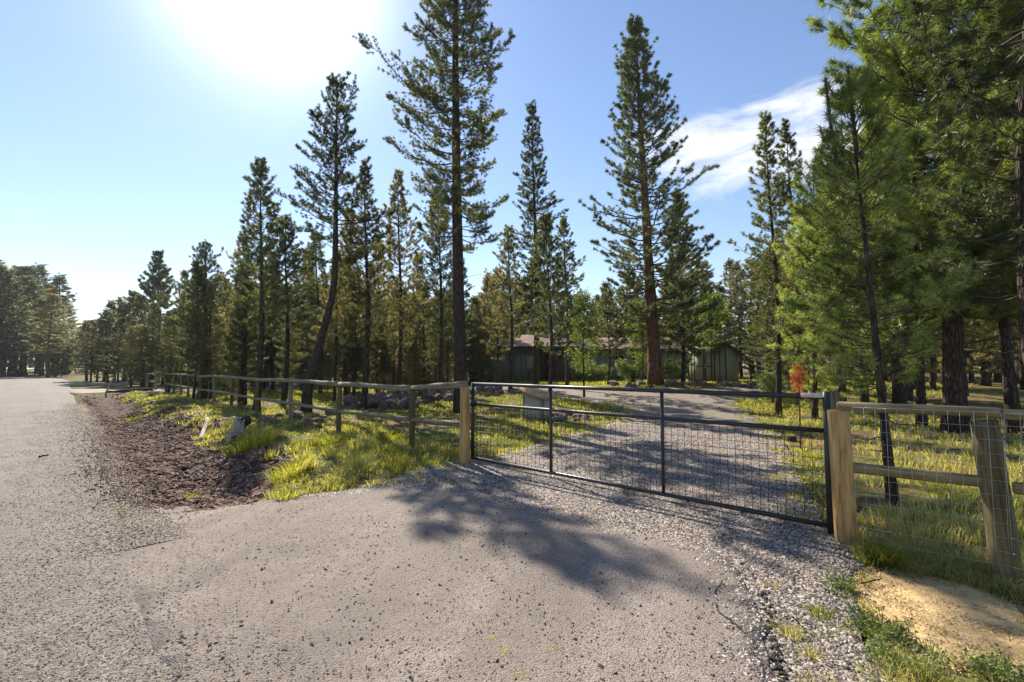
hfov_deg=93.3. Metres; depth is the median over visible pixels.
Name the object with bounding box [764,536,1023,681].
shoulder grass
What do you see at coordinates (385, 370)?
pine tree
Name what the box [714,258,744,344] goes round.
pine tree
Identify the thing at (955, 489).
grass tuft
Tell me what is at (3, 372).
pine tree
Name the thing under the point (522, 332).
pine tree
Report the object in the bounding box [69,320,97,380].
pine tree
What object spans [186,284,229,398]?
pine tree
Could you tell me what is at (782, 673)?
asphalt lump
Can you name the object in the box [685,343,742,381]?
garden shed
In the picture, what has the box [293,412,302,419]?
rock
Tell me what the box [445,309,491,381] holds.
pine tree
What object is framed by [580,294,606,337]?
pine tree
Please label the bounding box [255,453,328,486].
grass tuft
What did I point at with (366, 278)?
pine tree
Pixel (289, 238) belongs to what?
pine tree
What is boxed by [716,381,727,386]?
rock
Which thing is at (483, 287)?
pine tree
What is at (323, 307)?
pine tree
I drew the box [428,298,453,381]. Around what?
pine tree
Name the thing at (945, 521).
fence side grass
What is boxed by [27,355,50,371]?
pine tree
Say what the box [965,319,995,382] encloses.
pine tree
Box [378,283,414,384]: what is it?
pine tree
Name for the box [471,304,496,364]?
pine tree
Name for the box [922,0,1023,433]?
pine tree
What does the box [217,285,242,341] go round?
pine tree
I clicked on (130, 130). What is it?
sky
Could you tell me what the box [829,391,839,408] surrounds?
old post
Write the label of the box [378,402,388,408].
rock
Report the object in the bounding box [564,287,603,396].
broadleaf tree
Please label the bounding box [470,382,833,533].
farm gate
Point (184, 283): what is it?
pine tree
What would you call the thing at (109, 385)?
marker stake
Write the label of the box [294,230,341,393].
pine tree
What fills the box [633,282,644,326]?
pine tree
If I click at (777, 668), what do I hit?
asphalt lump
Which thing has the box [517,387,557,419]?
utility box
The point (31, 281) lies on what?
pine tree
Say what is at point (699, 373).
door
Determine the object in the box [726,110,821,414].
pine tree
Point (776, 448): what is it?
edge grass
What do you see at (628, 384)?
rock
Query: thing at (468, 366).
pine tree
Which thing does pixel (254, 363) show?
pine tree
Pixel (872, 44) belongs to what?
pine tree
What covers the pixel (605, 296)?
pine tree
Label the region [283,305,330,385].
pine tree
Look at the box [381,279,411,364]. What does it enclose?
pine tree
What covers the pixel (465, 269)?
pine tree
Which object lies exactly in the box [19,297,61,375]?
pine tree
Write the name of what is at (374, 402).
rock
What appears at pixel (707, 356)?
door
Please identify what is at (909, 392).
pine tree
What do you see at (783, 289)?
pine tree
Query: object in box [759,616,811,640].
grass tuft
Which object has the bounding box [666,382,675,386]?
rock
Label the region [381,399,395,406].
rock
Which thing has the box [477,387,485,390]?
rock
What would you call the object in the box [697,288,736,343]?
pine tree
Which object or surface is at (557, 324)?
pine tree
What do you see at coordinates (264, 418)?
rock
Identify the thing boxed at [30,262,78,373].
pine tree
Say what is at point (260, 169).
pine tree
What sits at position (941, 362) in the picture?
pine tree
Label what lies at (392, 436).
grass tuft
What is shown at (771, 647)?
asphalt lump
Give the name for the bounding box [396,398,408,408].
rock
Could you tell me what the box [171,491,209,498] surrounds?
grass tuft
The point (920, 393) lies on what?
pine tree
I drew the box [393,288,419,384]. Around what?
pine tree
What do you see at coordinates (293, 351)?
pine tree
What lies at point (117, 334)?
pine tree
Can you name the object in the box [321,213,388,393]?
pine tree
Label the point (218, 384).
pine tree
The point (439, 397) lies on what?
rock
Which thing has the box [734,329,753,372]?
pine tree
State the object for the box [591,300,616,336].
pine tree
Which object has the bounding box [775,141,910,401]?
pine tree
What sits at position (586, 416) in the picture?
rock
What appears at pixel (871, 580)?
stick
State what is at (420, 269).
pine tree
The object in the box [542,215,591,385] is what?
pine tree
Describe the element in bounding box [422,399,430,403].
rock
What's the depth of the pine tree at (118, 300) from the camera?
57.74 m
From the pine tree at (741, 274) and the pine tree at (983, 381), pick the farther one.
the pine tree at (741, 274)
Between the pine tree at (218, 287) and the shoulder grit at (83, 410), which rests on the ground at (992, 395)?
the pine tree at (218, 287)
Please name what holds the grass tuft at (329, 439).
on the ground at (992, 395)
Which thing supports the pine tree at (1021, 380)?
on the ground at (992, 395)
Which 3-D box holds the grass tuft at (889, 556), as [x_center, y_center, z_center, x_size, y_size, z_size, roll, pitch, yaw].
[2.879,1.654,3.770,0.666,0.231,0.664,0,-3,0]
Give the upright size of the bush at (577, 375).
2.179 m
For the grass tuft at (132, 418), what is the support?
on the cinder verge
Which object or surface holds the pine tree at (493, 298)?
on the ground at (992, 395)
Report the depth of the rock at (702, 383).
26.85 m
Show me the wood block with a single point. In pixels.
(790, 438)
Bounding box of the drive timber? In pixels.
[71,382,129,386]
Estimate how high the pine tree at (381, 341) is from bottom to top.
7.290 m
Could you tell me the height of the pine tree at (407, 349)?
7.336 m
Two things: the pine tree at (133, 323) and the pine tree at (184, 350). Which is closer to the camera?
the pine tree at (184, 350)
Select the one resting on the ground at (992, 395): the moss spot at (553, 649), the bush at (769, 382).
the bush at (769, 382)
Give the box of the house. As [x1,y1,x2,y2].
[483,335,681,381]
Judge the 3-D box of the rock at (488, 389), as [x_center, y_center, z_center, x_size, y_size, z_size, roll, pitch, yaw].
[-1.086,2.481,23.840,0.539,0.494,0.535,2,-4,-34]
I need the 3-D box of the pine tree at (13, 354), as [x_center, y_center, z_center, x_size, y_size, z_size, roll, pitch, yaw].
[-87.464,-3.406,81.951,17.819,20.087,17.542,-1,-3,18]
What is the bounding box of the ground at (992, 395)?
[6,369,1023,681]
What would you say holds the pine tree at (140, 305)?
on the ground at (992, 395)
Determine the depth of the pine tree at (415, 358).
24.87 m
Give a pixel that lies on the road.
(22, 395)
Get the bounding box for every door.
[544,356,554,379]
[694,353,704,380]
[704,351,715,380]
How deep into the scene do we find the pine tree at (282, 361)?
40.08 m
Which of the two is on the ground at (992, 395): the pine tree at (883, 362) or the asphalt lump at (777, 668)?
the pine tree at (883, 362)
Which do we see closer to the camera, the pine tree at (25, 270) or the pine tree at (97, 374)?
the pine tree at (97, 374)
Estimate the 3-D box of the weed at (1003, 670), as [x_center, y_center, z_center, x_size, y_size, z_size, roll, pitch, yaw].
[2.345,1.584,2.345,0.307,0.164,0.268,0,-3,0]
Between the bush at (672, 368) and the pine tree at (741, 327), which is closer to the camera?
the bush at (672, 368)
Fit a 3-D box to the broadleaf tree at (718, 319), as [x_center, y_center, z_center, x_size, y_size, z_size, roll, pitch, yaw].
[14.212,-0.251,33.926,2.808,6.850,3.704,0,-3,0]
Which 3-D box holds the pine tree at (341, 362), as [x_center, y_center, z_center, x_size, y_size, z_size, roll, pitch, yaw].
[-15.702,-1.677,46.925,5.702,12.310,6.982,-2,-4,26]
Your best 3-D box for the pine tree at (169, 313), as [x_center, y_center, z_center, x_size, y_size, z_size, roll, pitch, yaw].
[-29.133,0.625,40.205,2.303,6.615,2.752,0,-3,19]
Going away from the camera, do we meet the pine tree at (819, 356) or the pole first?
the pole
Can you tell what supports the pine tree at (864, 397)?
on the ground at (992, 395)
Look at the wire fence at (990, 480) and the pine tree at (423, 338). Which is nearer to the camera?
the wire fence at (990, 480)
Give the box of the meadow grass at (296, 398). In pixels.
[175,379,972,454]
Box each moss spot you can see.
[503,667,530,681]
[539,640,571,656]
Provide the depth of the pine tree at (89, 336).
47.33 m
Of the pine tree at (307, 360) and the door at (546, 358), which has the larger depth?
the door at (546, 358)
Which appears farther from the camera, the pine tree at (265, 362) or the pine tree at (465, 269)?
the pine tree at (265, 362)
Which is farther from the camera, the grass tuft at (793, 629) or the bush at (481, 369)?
the bush at (481, 369)
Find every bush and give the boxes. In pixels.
[43,336,75,376]
[127,357,164,385]
[168,359,198,386]
[211,346,248,391]
[467,357,488,383]
[563,357,591,379]
[587,361,613,381]
[614,355,646,381]
[661,356,683,380]
[750,369,790,402]
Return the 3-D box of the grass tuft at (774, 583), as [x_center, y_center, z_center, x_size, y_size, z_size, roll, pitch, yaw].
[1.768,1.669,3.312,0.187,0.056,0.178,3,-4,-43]
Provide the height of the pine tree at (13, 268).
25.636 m
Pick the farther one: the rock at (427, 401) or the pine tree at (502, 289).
the pine tree at (502, 289)
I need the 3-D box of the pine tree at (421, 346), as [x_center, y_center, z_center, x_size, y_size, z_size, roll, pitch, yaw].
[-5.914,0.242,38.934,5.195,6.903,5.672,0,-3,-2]
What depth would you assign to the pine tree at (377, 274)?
27.55 m
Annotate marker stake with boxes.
[105,377,113,393]
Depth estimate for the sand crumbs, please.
3.04 m
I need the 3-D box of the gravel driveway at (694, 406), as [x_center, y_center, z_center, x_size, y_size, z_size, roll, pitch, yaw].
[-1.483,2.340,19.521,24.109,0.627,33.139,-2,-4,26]
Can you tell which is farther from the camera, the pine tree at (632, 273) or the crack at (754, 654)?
the pine tree at (632, 273)
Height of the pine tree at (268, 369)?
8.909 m
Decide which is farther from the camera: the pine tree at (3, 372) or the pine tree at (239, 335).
the pine tree at (3, 372)
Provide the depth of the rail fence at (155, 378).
34.61 m
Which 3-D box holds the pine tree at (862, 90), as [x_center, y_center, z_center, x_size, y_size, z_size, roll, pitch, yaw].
[3.847,-0.531,5.353,1.913,5.278,1.643,0,-3,0]
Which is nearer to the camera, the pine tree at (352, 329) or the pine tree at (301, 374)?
the pine tree at (352, 329)
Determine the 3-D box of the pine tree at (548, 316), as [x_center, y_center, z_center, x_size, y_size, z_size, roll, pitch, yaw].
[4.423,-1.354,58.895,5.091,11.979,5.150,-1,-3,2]
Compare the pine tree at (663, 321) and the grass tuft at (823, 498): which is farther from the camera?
the pine tree at (663, 321)
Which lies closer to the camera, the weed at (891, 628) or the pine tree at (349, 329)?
the weed at (891, 628)
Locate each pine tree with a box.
[0,259,15,275]
[0,264,52,368]
[0,265,46,370]
[0,275,41,354]
[0,275,46,376]
[0,275,64,374]
[0,330,51,376]
[1,286,48,375]
[6,265,32,374]
[6,300,46,375]
[8,265,52,374]
[18,293,83,377]
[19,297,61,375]
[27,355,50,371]
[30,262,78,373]
[30,282,74,374]
[32,323,84,376]
[41,272,79,374]
[50,323,113,373]
[60,298,90,362]
[69,309,135,382]
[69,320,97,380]
[72,319,105,381]
[81,320,111,381]
[87,299,122,382]
[98,297,140,380]
[98,317,128,382]
[104,296,127,379]
[110,323,165,386]
[113,302,134,380]
[117,319,139,381]
[117,326,144,386]
[122,289,146,379]
[123,293,160,382]
[130,249,178,325]
[130,309,164,385]
[134,302,169,386]
[145,310,177,385]
[145,318,186,391]
[152,239,239,397]
[160,270,196,389]
[160,285,202,356]
[162,306,192,378]
[166,264,236,381]
[173,273,242,383]
[176,260,218,398]
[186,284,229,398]
[190,351,220,392]
[212,278,238,390]
[214,234,280,401]
[217,269,266,402]
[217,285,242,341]
[217,350,249,396]
[219,282,267,404]
[229,156,319,410]
[241,289,299,385]
[247,349,270,388]
[251,213,324,405]
[252,248,284,388]
[256,340,294,384]
[257,260,285,389]
[267,308,327,384]
[269,307,340,385]
[274,283,309,399]
[278,71,400,411]
[278,286,357,384]
[278,346,306,392]
[279,248,327,390]
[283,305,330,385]
[285,246,335,373]
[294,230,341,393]
[308,248,362,400]
[313,348,343,393]
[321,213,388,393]
[324,266,371,381]
[325,254,360,395]
[333,345,378,393]
[334,277,372,381]
[335,155,399,408]
[337,277,378,395]
[337,294,387,378]
[351,262,387,392]
[352,0,515,413]
[361,303,387,380]
[364,235,398,390]
[368,343,395,392]
[370,169,452,393]
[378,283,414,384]
[379,299,421,378]
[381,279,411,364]
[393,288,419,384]
[395,254,433,384]
[395,282,443,384]
[401,343,427,384]
[406,180,469,392]
[408,308,453,380]
[418,298,477,382]
[422,296,446,382]
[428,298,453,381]
[431,347,453,383]
[444,257,477,367]
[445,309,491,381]
[449,315,501,382]
[465,296,487,382]
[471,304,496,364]
[472,272,515,382]
[474,273,508,381]
[478,270,492,305]
[483,223,532,388]
[483,267,525,333]
[489,297,510,338]
[503,99,575,388]
[505,277,530,332]
[509,275,541,334]
[513,261,561,334]
[518,212,588,391]
[523,255,558,334]
[533,282,559,334]
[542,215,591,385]
[544,283,569,334]
[554,290,579,336]
[571,322,580,337]
[577,12,722,385]
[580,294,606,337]
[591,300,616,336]
[592,281,627,384]
[599,293,625,337]
[611,269,661,382]
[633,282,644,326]
[655,188,720,381]
[658,277,674,337]
[664,307,709,374]
[667,260,734,363]
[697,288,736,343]
[708,286,733,344]
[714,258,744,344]
[720,252,783,379]
[721,260,755,376]
[724,255,785,378]
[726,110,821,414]
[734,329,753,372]
[737,307,796,379]
[740,328,775,375]
[748,262,794,372]
[757,240,807,376]
[760,117,828,406]
[765,202,892,420]
[769,326,809,377]
[772,248,821,378]
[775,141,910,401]
[778,0,1023,433]
[778,177,890,376]
[781,325,824,375]
[784,59,985,509]
[795,152,939,402]
[805,335,834,377]
[829,207,890,368]
[829,349,890,376]
[830,20,1012,425]
[840,0,1023,369]
[843,232,1019,400]
[855,248,926,391]
[861,67,937,403]
[884,323,915,388]
[909,241,941,390]
[911,39,1023,430]
[913,182,1018,395]
[914,318,1018,385]
[914,336,976,378]
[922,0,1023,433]
[927,320,973,384]
[939,336,1000,378]
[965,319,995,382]
[966,324,1015,381]
[986,261,1020,361]
[1008,266,1023,389]
[1014,323,1018,383]
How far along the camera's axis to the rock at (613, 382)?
27.17 m
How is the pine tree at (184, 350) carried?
on the ground at (992, 395)
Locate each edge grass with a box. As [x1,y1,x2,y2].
[357,385,857,520]
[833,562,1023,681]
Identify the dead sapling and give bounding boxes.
[786,365,807,448]
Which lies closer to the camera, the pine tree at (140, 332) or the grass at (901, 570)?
the grass at (901, 570)
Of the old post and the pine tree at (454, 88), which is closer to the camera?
the old post
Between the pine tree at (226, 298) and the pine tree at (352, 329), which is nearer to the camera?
the pine tree at (352, 329)
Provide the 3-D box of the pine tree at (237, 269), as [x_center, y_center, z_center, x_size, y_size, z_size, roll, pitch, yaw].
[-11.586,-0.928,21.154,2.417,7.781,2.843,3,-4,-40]
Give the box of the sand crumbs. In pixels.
[848,566,1023,681]
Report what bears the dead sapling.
on the ground at (992, 395)
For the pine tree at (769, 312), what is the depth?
35.08 m
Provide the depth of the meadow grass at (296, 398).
17.36 m
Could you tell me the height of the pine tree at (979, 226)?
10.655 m
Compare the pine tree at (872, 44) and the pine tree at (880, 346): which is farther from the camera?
the pine tree at (880, 346)
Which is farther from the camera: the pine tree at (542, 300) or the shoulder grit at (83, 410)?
the pine tree at (542, 300)
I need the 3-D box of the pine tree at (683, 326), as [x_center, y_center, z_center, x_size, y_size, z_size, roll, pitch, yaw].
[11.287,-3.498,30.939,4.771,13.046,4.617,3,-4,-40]
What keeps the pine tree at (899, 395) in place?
on the ground at (992, 395)
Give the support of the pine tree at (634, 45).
on the ground at (992, 395)
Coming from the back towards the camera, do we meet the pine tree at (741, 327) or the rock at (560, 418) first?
the pine tree at (741, 327)
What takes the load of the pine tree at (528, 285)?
on the ground at (992, 395)
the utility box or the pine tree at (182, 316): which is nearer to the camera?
the utility box
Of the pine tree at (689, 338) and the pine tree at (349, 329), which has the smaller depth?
the pine tree at (349, 329)
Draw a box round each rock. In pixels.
[255,415,270,423]
[268,419,281,424]
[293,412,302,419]
[299,419,311,424]
[315,418,325,422]
[325,411,335,415]
[343,394,353,405]
[349,402,359,408]
[367,394,374,399]
[367,398,379,406]
[375,393,388,404]
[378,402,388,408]
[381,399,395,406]
[386,391,396,394]
[390,403,395,408]
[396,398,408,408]
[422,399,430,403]
[423,393,433,399]
[426,390,437,394]
[433,393,442,400]
[439,389,450,395]
[443,393,452,401]
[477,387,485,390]
[485,387,495,392]
[495,389,503,394]
[553,415,564,421]
[581,414,588,419]
[608,380,618,385]
[623,382,635,387]
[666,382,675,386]
[675,382,683,387]
[697,381,709,385]
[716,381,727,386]
[747,381,757,386]
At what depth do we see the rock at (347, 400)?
18.32 m
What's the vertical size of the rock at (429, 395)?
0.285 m
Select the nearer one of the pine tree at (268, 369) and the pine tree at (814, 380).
the pine tree at (814, 380)
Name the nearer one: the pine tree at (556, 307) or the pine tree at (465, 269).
the pine tree at (465, 269)
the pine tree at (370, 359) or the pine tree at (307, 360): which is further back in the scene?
the pine tree at (370, 359)
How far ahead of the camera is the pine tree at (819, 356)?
29.96 m
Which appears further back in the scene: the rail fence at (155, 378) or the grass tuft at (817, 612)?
the rail fence at (155, 378)
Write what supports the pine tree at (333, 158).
on the ground at (992, 395)
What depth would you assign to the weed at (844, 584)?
3.23 m
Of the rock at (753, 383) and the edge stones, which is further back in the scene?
the rock at (753, 383)
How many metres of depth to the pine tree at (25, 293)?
86.87 m
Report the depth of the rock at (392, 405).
17.36 m
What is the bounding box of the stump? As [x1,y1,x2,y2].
[227,416,251,441]
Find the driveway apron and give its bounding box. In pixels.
[117,483,777,681]
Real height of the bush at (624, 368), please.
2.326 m
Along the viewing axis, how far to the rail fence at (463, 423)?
9.55 m
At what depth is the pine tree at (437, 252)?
21.96 m
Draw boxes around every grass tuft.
[115,414,148,420]
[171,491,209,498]
[216,424,289,457]
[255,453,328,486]
[297,431,360,447]
[368,428,407,441]
[757,578,783,589]
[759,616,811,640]
[800,599,841,620]
[810,485,873,503]
[840,536,935,569]
[902,479,978,495]
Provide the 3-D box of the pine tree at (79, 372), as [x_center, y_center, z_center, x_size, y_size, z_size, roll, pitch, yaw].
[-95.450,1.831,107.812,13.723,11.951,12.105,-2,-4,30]
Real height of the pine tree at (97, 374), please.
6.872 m
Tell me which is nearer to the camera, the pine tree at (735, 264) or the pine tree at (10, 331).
the pine tree at (735, 264)
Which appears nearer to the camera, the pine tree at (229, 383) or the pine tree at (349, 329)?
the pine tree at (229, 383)
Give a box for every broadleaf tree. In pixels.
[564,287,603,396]
[622,297,666,380]
[691,290,733,381]
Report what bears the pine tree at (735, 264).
on the ground at (992, 395)
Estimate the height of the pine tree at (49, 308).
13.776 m
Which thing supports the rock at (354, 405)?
on the ground at (992, 395)
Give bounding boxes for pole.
[198,417,209,441]
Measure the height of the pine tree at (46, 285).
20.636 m
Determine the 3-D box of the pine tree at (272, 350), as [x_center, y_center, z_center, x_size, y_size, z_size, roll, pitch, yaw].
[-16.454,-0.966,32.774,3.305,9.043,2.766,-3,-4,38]
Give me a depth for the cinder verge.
10.21 m
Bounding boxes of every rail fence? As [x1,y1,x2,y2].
[146,373,159,389]
[165,373,469,462]
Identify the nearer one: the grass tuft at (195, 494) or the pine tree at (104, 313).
the grass tuft at (195, 494)
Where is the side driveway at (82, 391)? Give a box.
[69,385,342,394]
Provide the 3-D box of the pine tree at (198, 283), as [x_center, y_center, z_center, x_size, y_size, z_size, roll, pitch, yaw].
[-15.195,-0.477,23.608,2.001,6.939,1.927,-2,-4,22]
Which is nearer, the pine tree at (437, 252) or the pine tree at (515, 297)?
the pine tree at (437, 252)
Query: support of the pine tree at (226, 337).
on the ground at (992, 395)
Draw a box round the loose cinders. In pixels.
[112,483,775,681]
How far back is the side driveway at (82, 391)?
32.07 m
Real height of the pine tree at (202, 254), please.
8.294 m
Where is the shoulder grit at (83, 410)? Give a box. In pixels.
[7,404,203,566]
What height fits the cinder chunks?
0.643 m
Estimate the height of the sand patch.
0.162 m
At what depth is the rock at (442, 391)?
20.95 m
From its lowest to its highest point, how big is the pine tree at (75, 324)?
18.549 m
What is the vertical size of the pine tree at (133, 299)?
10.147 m
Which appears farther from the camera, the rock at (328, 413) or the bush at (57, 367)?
the bush at (57, 367)
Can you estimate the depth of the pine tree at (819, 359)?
42.39 m
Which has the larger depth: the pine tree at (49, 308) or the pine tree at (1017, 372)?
the pine tree at (49, 308)
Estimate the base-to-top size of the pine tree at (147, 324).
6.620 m
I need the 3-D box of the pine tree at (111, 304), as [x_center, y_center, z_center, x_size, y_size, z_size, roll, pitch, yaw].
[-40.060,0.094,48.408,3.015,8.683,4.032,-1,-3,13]
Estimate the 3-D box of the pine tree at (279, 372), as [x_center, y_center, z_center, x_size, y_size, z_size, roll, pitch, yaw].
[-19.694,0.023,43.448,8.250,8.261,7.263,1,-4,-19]
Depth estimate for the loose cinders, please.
2.98 m
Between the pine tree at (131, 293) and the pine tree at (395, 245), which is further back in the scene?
the pine tree at (131, 293)
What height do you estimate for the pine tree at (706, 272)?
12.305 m
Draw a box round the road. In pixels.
[0,376,172,681]
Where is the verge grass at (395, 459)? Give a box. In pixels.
[116,390,498,500]
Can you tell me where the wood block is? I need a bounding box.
[787,436,796,441]
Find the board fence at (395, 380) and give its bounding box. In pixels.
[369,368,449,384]
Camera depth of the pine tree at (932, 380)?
23.58 m
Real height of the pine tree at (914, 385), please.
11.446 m
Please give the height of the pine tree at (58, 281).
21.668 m
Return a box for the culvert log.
[105,388,152,392]
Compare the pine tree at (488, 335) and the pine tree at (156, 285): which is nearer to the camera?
the pine tree at (488, 335)
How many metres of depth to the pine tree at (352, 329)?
23.41 m
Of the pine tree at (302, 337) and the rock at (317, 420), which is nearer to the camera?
the rock at (317, 420)
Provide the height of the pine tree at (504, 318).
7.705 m
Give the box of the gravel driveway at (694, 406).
[381,384,899,681]
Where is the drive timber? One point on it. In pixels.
(96, 384)
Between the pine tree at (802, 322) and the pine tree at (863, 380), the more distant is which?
the pine tree at (802, 322)
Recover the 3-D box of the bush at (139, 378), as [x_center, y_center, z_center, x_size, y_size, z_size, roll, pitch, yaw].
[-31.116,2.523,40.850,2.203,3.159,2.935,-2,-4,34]
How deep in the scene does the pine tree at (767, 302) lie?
46.87 m
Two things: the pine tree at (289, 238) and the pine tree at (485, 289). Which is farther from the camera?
the pine tree at (485, 289)
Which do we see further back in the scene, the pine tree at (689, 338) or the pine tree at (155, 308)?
the pine tree at (689, 338)
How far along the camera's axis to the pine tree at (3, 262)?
93.53 m
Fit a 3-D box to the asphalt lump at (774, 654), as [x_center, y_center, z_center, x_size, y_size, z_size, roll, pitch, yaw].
[1.366,1.627,2.492,0.058,0.028,0.047,-2,19,-29]
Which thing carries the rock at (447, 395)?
on the ground at (992, 395)
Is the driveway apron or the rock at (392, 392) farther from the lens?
the rock at (392, 392)
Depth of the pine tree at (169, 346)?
29.54 m
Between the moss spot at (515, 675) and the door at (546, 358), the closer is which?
the moss spot at (515, 675)
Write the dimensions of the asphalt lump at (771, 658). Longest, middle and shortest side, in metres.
0.060 x 0.053 x 0.025 m
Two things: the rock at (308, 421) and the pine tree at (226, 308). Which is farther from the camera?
the pine tree at (226, 308)
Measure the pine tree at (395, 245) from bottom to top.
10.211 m
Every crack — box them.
[715,603,745,632]
[752,637,764,676]
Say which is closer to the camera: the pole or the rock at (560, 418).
the pole
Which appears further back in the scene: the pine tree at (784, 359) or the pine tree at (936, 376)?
the pine tree at (784, 359)
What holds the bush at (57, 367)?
on the ground at (992, 395)
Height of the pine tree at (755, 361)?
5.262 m
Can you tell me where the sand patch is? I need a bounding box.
[852,572,1023,681]
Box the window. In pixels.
[612,355,623,366]
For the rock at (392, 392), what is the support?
on the ground at (992, 395)
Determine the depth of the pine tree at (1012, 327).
21.62 m
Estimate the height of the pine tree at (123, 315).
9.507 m
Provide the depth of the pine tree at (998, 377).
33.55 m
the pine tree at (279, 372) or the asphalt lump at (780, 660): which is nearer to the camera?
the asphalt lump at (780, 660)
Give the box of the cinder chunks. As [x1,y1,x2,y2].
[48,390,321,518]
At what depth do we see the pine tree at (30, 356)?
89.38 m
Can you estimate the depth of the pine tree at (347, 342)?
24.13 m
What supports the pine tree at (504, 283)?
on the ground at (992, 395)
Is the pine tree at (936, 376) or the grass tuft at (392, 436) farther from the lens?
the pine tree at (936, 376)
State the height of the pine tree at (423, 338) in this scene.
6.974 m
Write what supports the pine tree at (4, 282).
on the ground at (992, 395)
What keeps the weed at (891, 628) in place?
on the ground at (992, 395)
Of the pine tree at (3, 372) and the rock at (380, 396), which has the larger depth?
the pine tree at (3, 372)
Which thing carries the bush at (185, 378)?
on the ground at (992, 395)
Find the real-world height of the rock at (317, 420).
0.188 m
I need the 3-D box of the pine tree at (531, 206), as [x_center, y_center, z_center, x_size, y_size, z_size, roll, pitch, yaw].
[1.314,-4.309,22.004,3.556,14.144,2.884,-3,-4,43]
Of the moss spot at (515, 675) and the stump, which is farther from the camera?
the stump
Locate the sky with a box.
[0,0,1013,368]
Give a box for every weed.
[817,568,860,595]
[842,600,918,643]
[859,630,956,681]
[952,642,1023,681]
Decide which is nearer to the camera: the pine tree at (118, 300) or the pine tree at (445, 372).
the pine tree at (445, 372)
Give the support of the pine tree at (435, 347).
on the ground at (992, 395)
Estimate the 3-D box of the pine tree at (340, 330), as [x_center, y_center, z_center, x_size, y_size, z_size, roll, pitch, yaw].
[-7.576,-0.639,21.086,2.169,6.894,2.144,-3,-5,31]
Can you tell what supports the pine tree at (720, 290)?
on the ground at (992, 395)
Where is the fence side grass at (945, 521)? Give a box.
[743,398,1023,572]
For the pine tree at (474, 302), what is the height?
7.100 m
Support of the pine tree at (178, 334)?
on the ground at (992, 395)
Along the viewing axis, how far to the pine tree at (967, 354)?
42.18 m
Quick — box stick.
[860,577,881,583]
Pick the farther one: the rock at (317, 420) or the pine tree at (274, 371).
the pine tree at (274, 371)
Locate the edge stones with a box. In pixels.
[302,395,956,681]
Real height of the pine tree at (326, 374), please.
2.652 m
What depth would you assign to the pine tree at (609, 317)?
53.50 m
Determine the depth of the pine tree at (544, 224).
18.51 m
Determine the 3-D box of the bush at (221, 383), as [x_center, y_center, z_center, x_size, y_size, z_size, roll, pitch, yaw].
[-17.579,1.819,29.920,2.618,3.352,2.498,-3,-4,40]
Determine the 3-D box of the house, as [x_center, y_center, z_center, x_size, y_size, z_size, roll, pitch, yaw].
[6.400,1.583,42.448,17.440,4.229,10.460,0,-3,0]
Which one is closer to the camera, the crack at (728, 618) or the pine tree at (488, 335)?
the crack at (728, 618)
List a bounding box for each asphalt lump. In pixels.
[768,656,776,661]
[769,644,780,649]
[771,652,779,657]
[771,666,784,671]
[776,657,786,663]
[778,671,787,675]
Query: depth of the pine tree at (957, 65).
8.87 m
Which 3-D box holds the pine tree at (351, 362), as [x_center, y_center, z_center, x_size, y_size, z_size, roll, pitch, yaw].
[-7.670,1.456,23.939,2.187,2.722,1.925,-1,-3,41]
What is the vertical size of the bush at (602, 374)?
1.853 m
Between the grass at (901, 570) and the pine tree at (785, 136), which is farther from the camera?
the pine tree at (785, 136)
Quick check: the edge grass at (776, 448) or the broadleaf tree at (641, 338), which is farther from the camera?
the broadleaf tree at (641, 338)
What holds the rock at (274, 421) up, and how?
on the ground at (992, 395)
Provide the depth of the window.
41.32 m
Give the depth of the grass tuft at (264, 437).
8.64 m
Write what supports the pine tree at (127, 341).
on the ground at (992, 395)
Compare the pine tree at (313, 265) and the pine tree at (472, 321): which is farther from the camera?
the pine tree at (472, 321)
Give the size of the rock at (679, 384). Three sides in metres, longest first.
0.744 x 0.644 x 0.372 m
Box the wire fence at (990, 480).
[827,401,1023,582]
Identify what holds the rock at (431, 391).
on the ground at (992, 395)
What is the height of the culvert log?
0.297 m
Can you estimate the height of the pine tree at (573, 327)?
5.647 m
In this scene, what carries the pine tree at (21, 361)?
on the ground at (992, 395)
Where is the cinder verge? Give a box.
[82,395,271,510]
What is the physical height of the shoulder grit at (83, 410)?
0.370 m
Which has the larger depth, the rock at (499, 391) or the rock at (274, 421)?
the rock at (499, 391)
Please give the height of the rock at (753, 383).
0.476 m
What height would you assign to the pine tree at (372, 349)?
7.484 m
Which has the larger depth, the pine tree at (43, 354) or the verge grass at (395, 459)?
the pine tree at (43, 354)

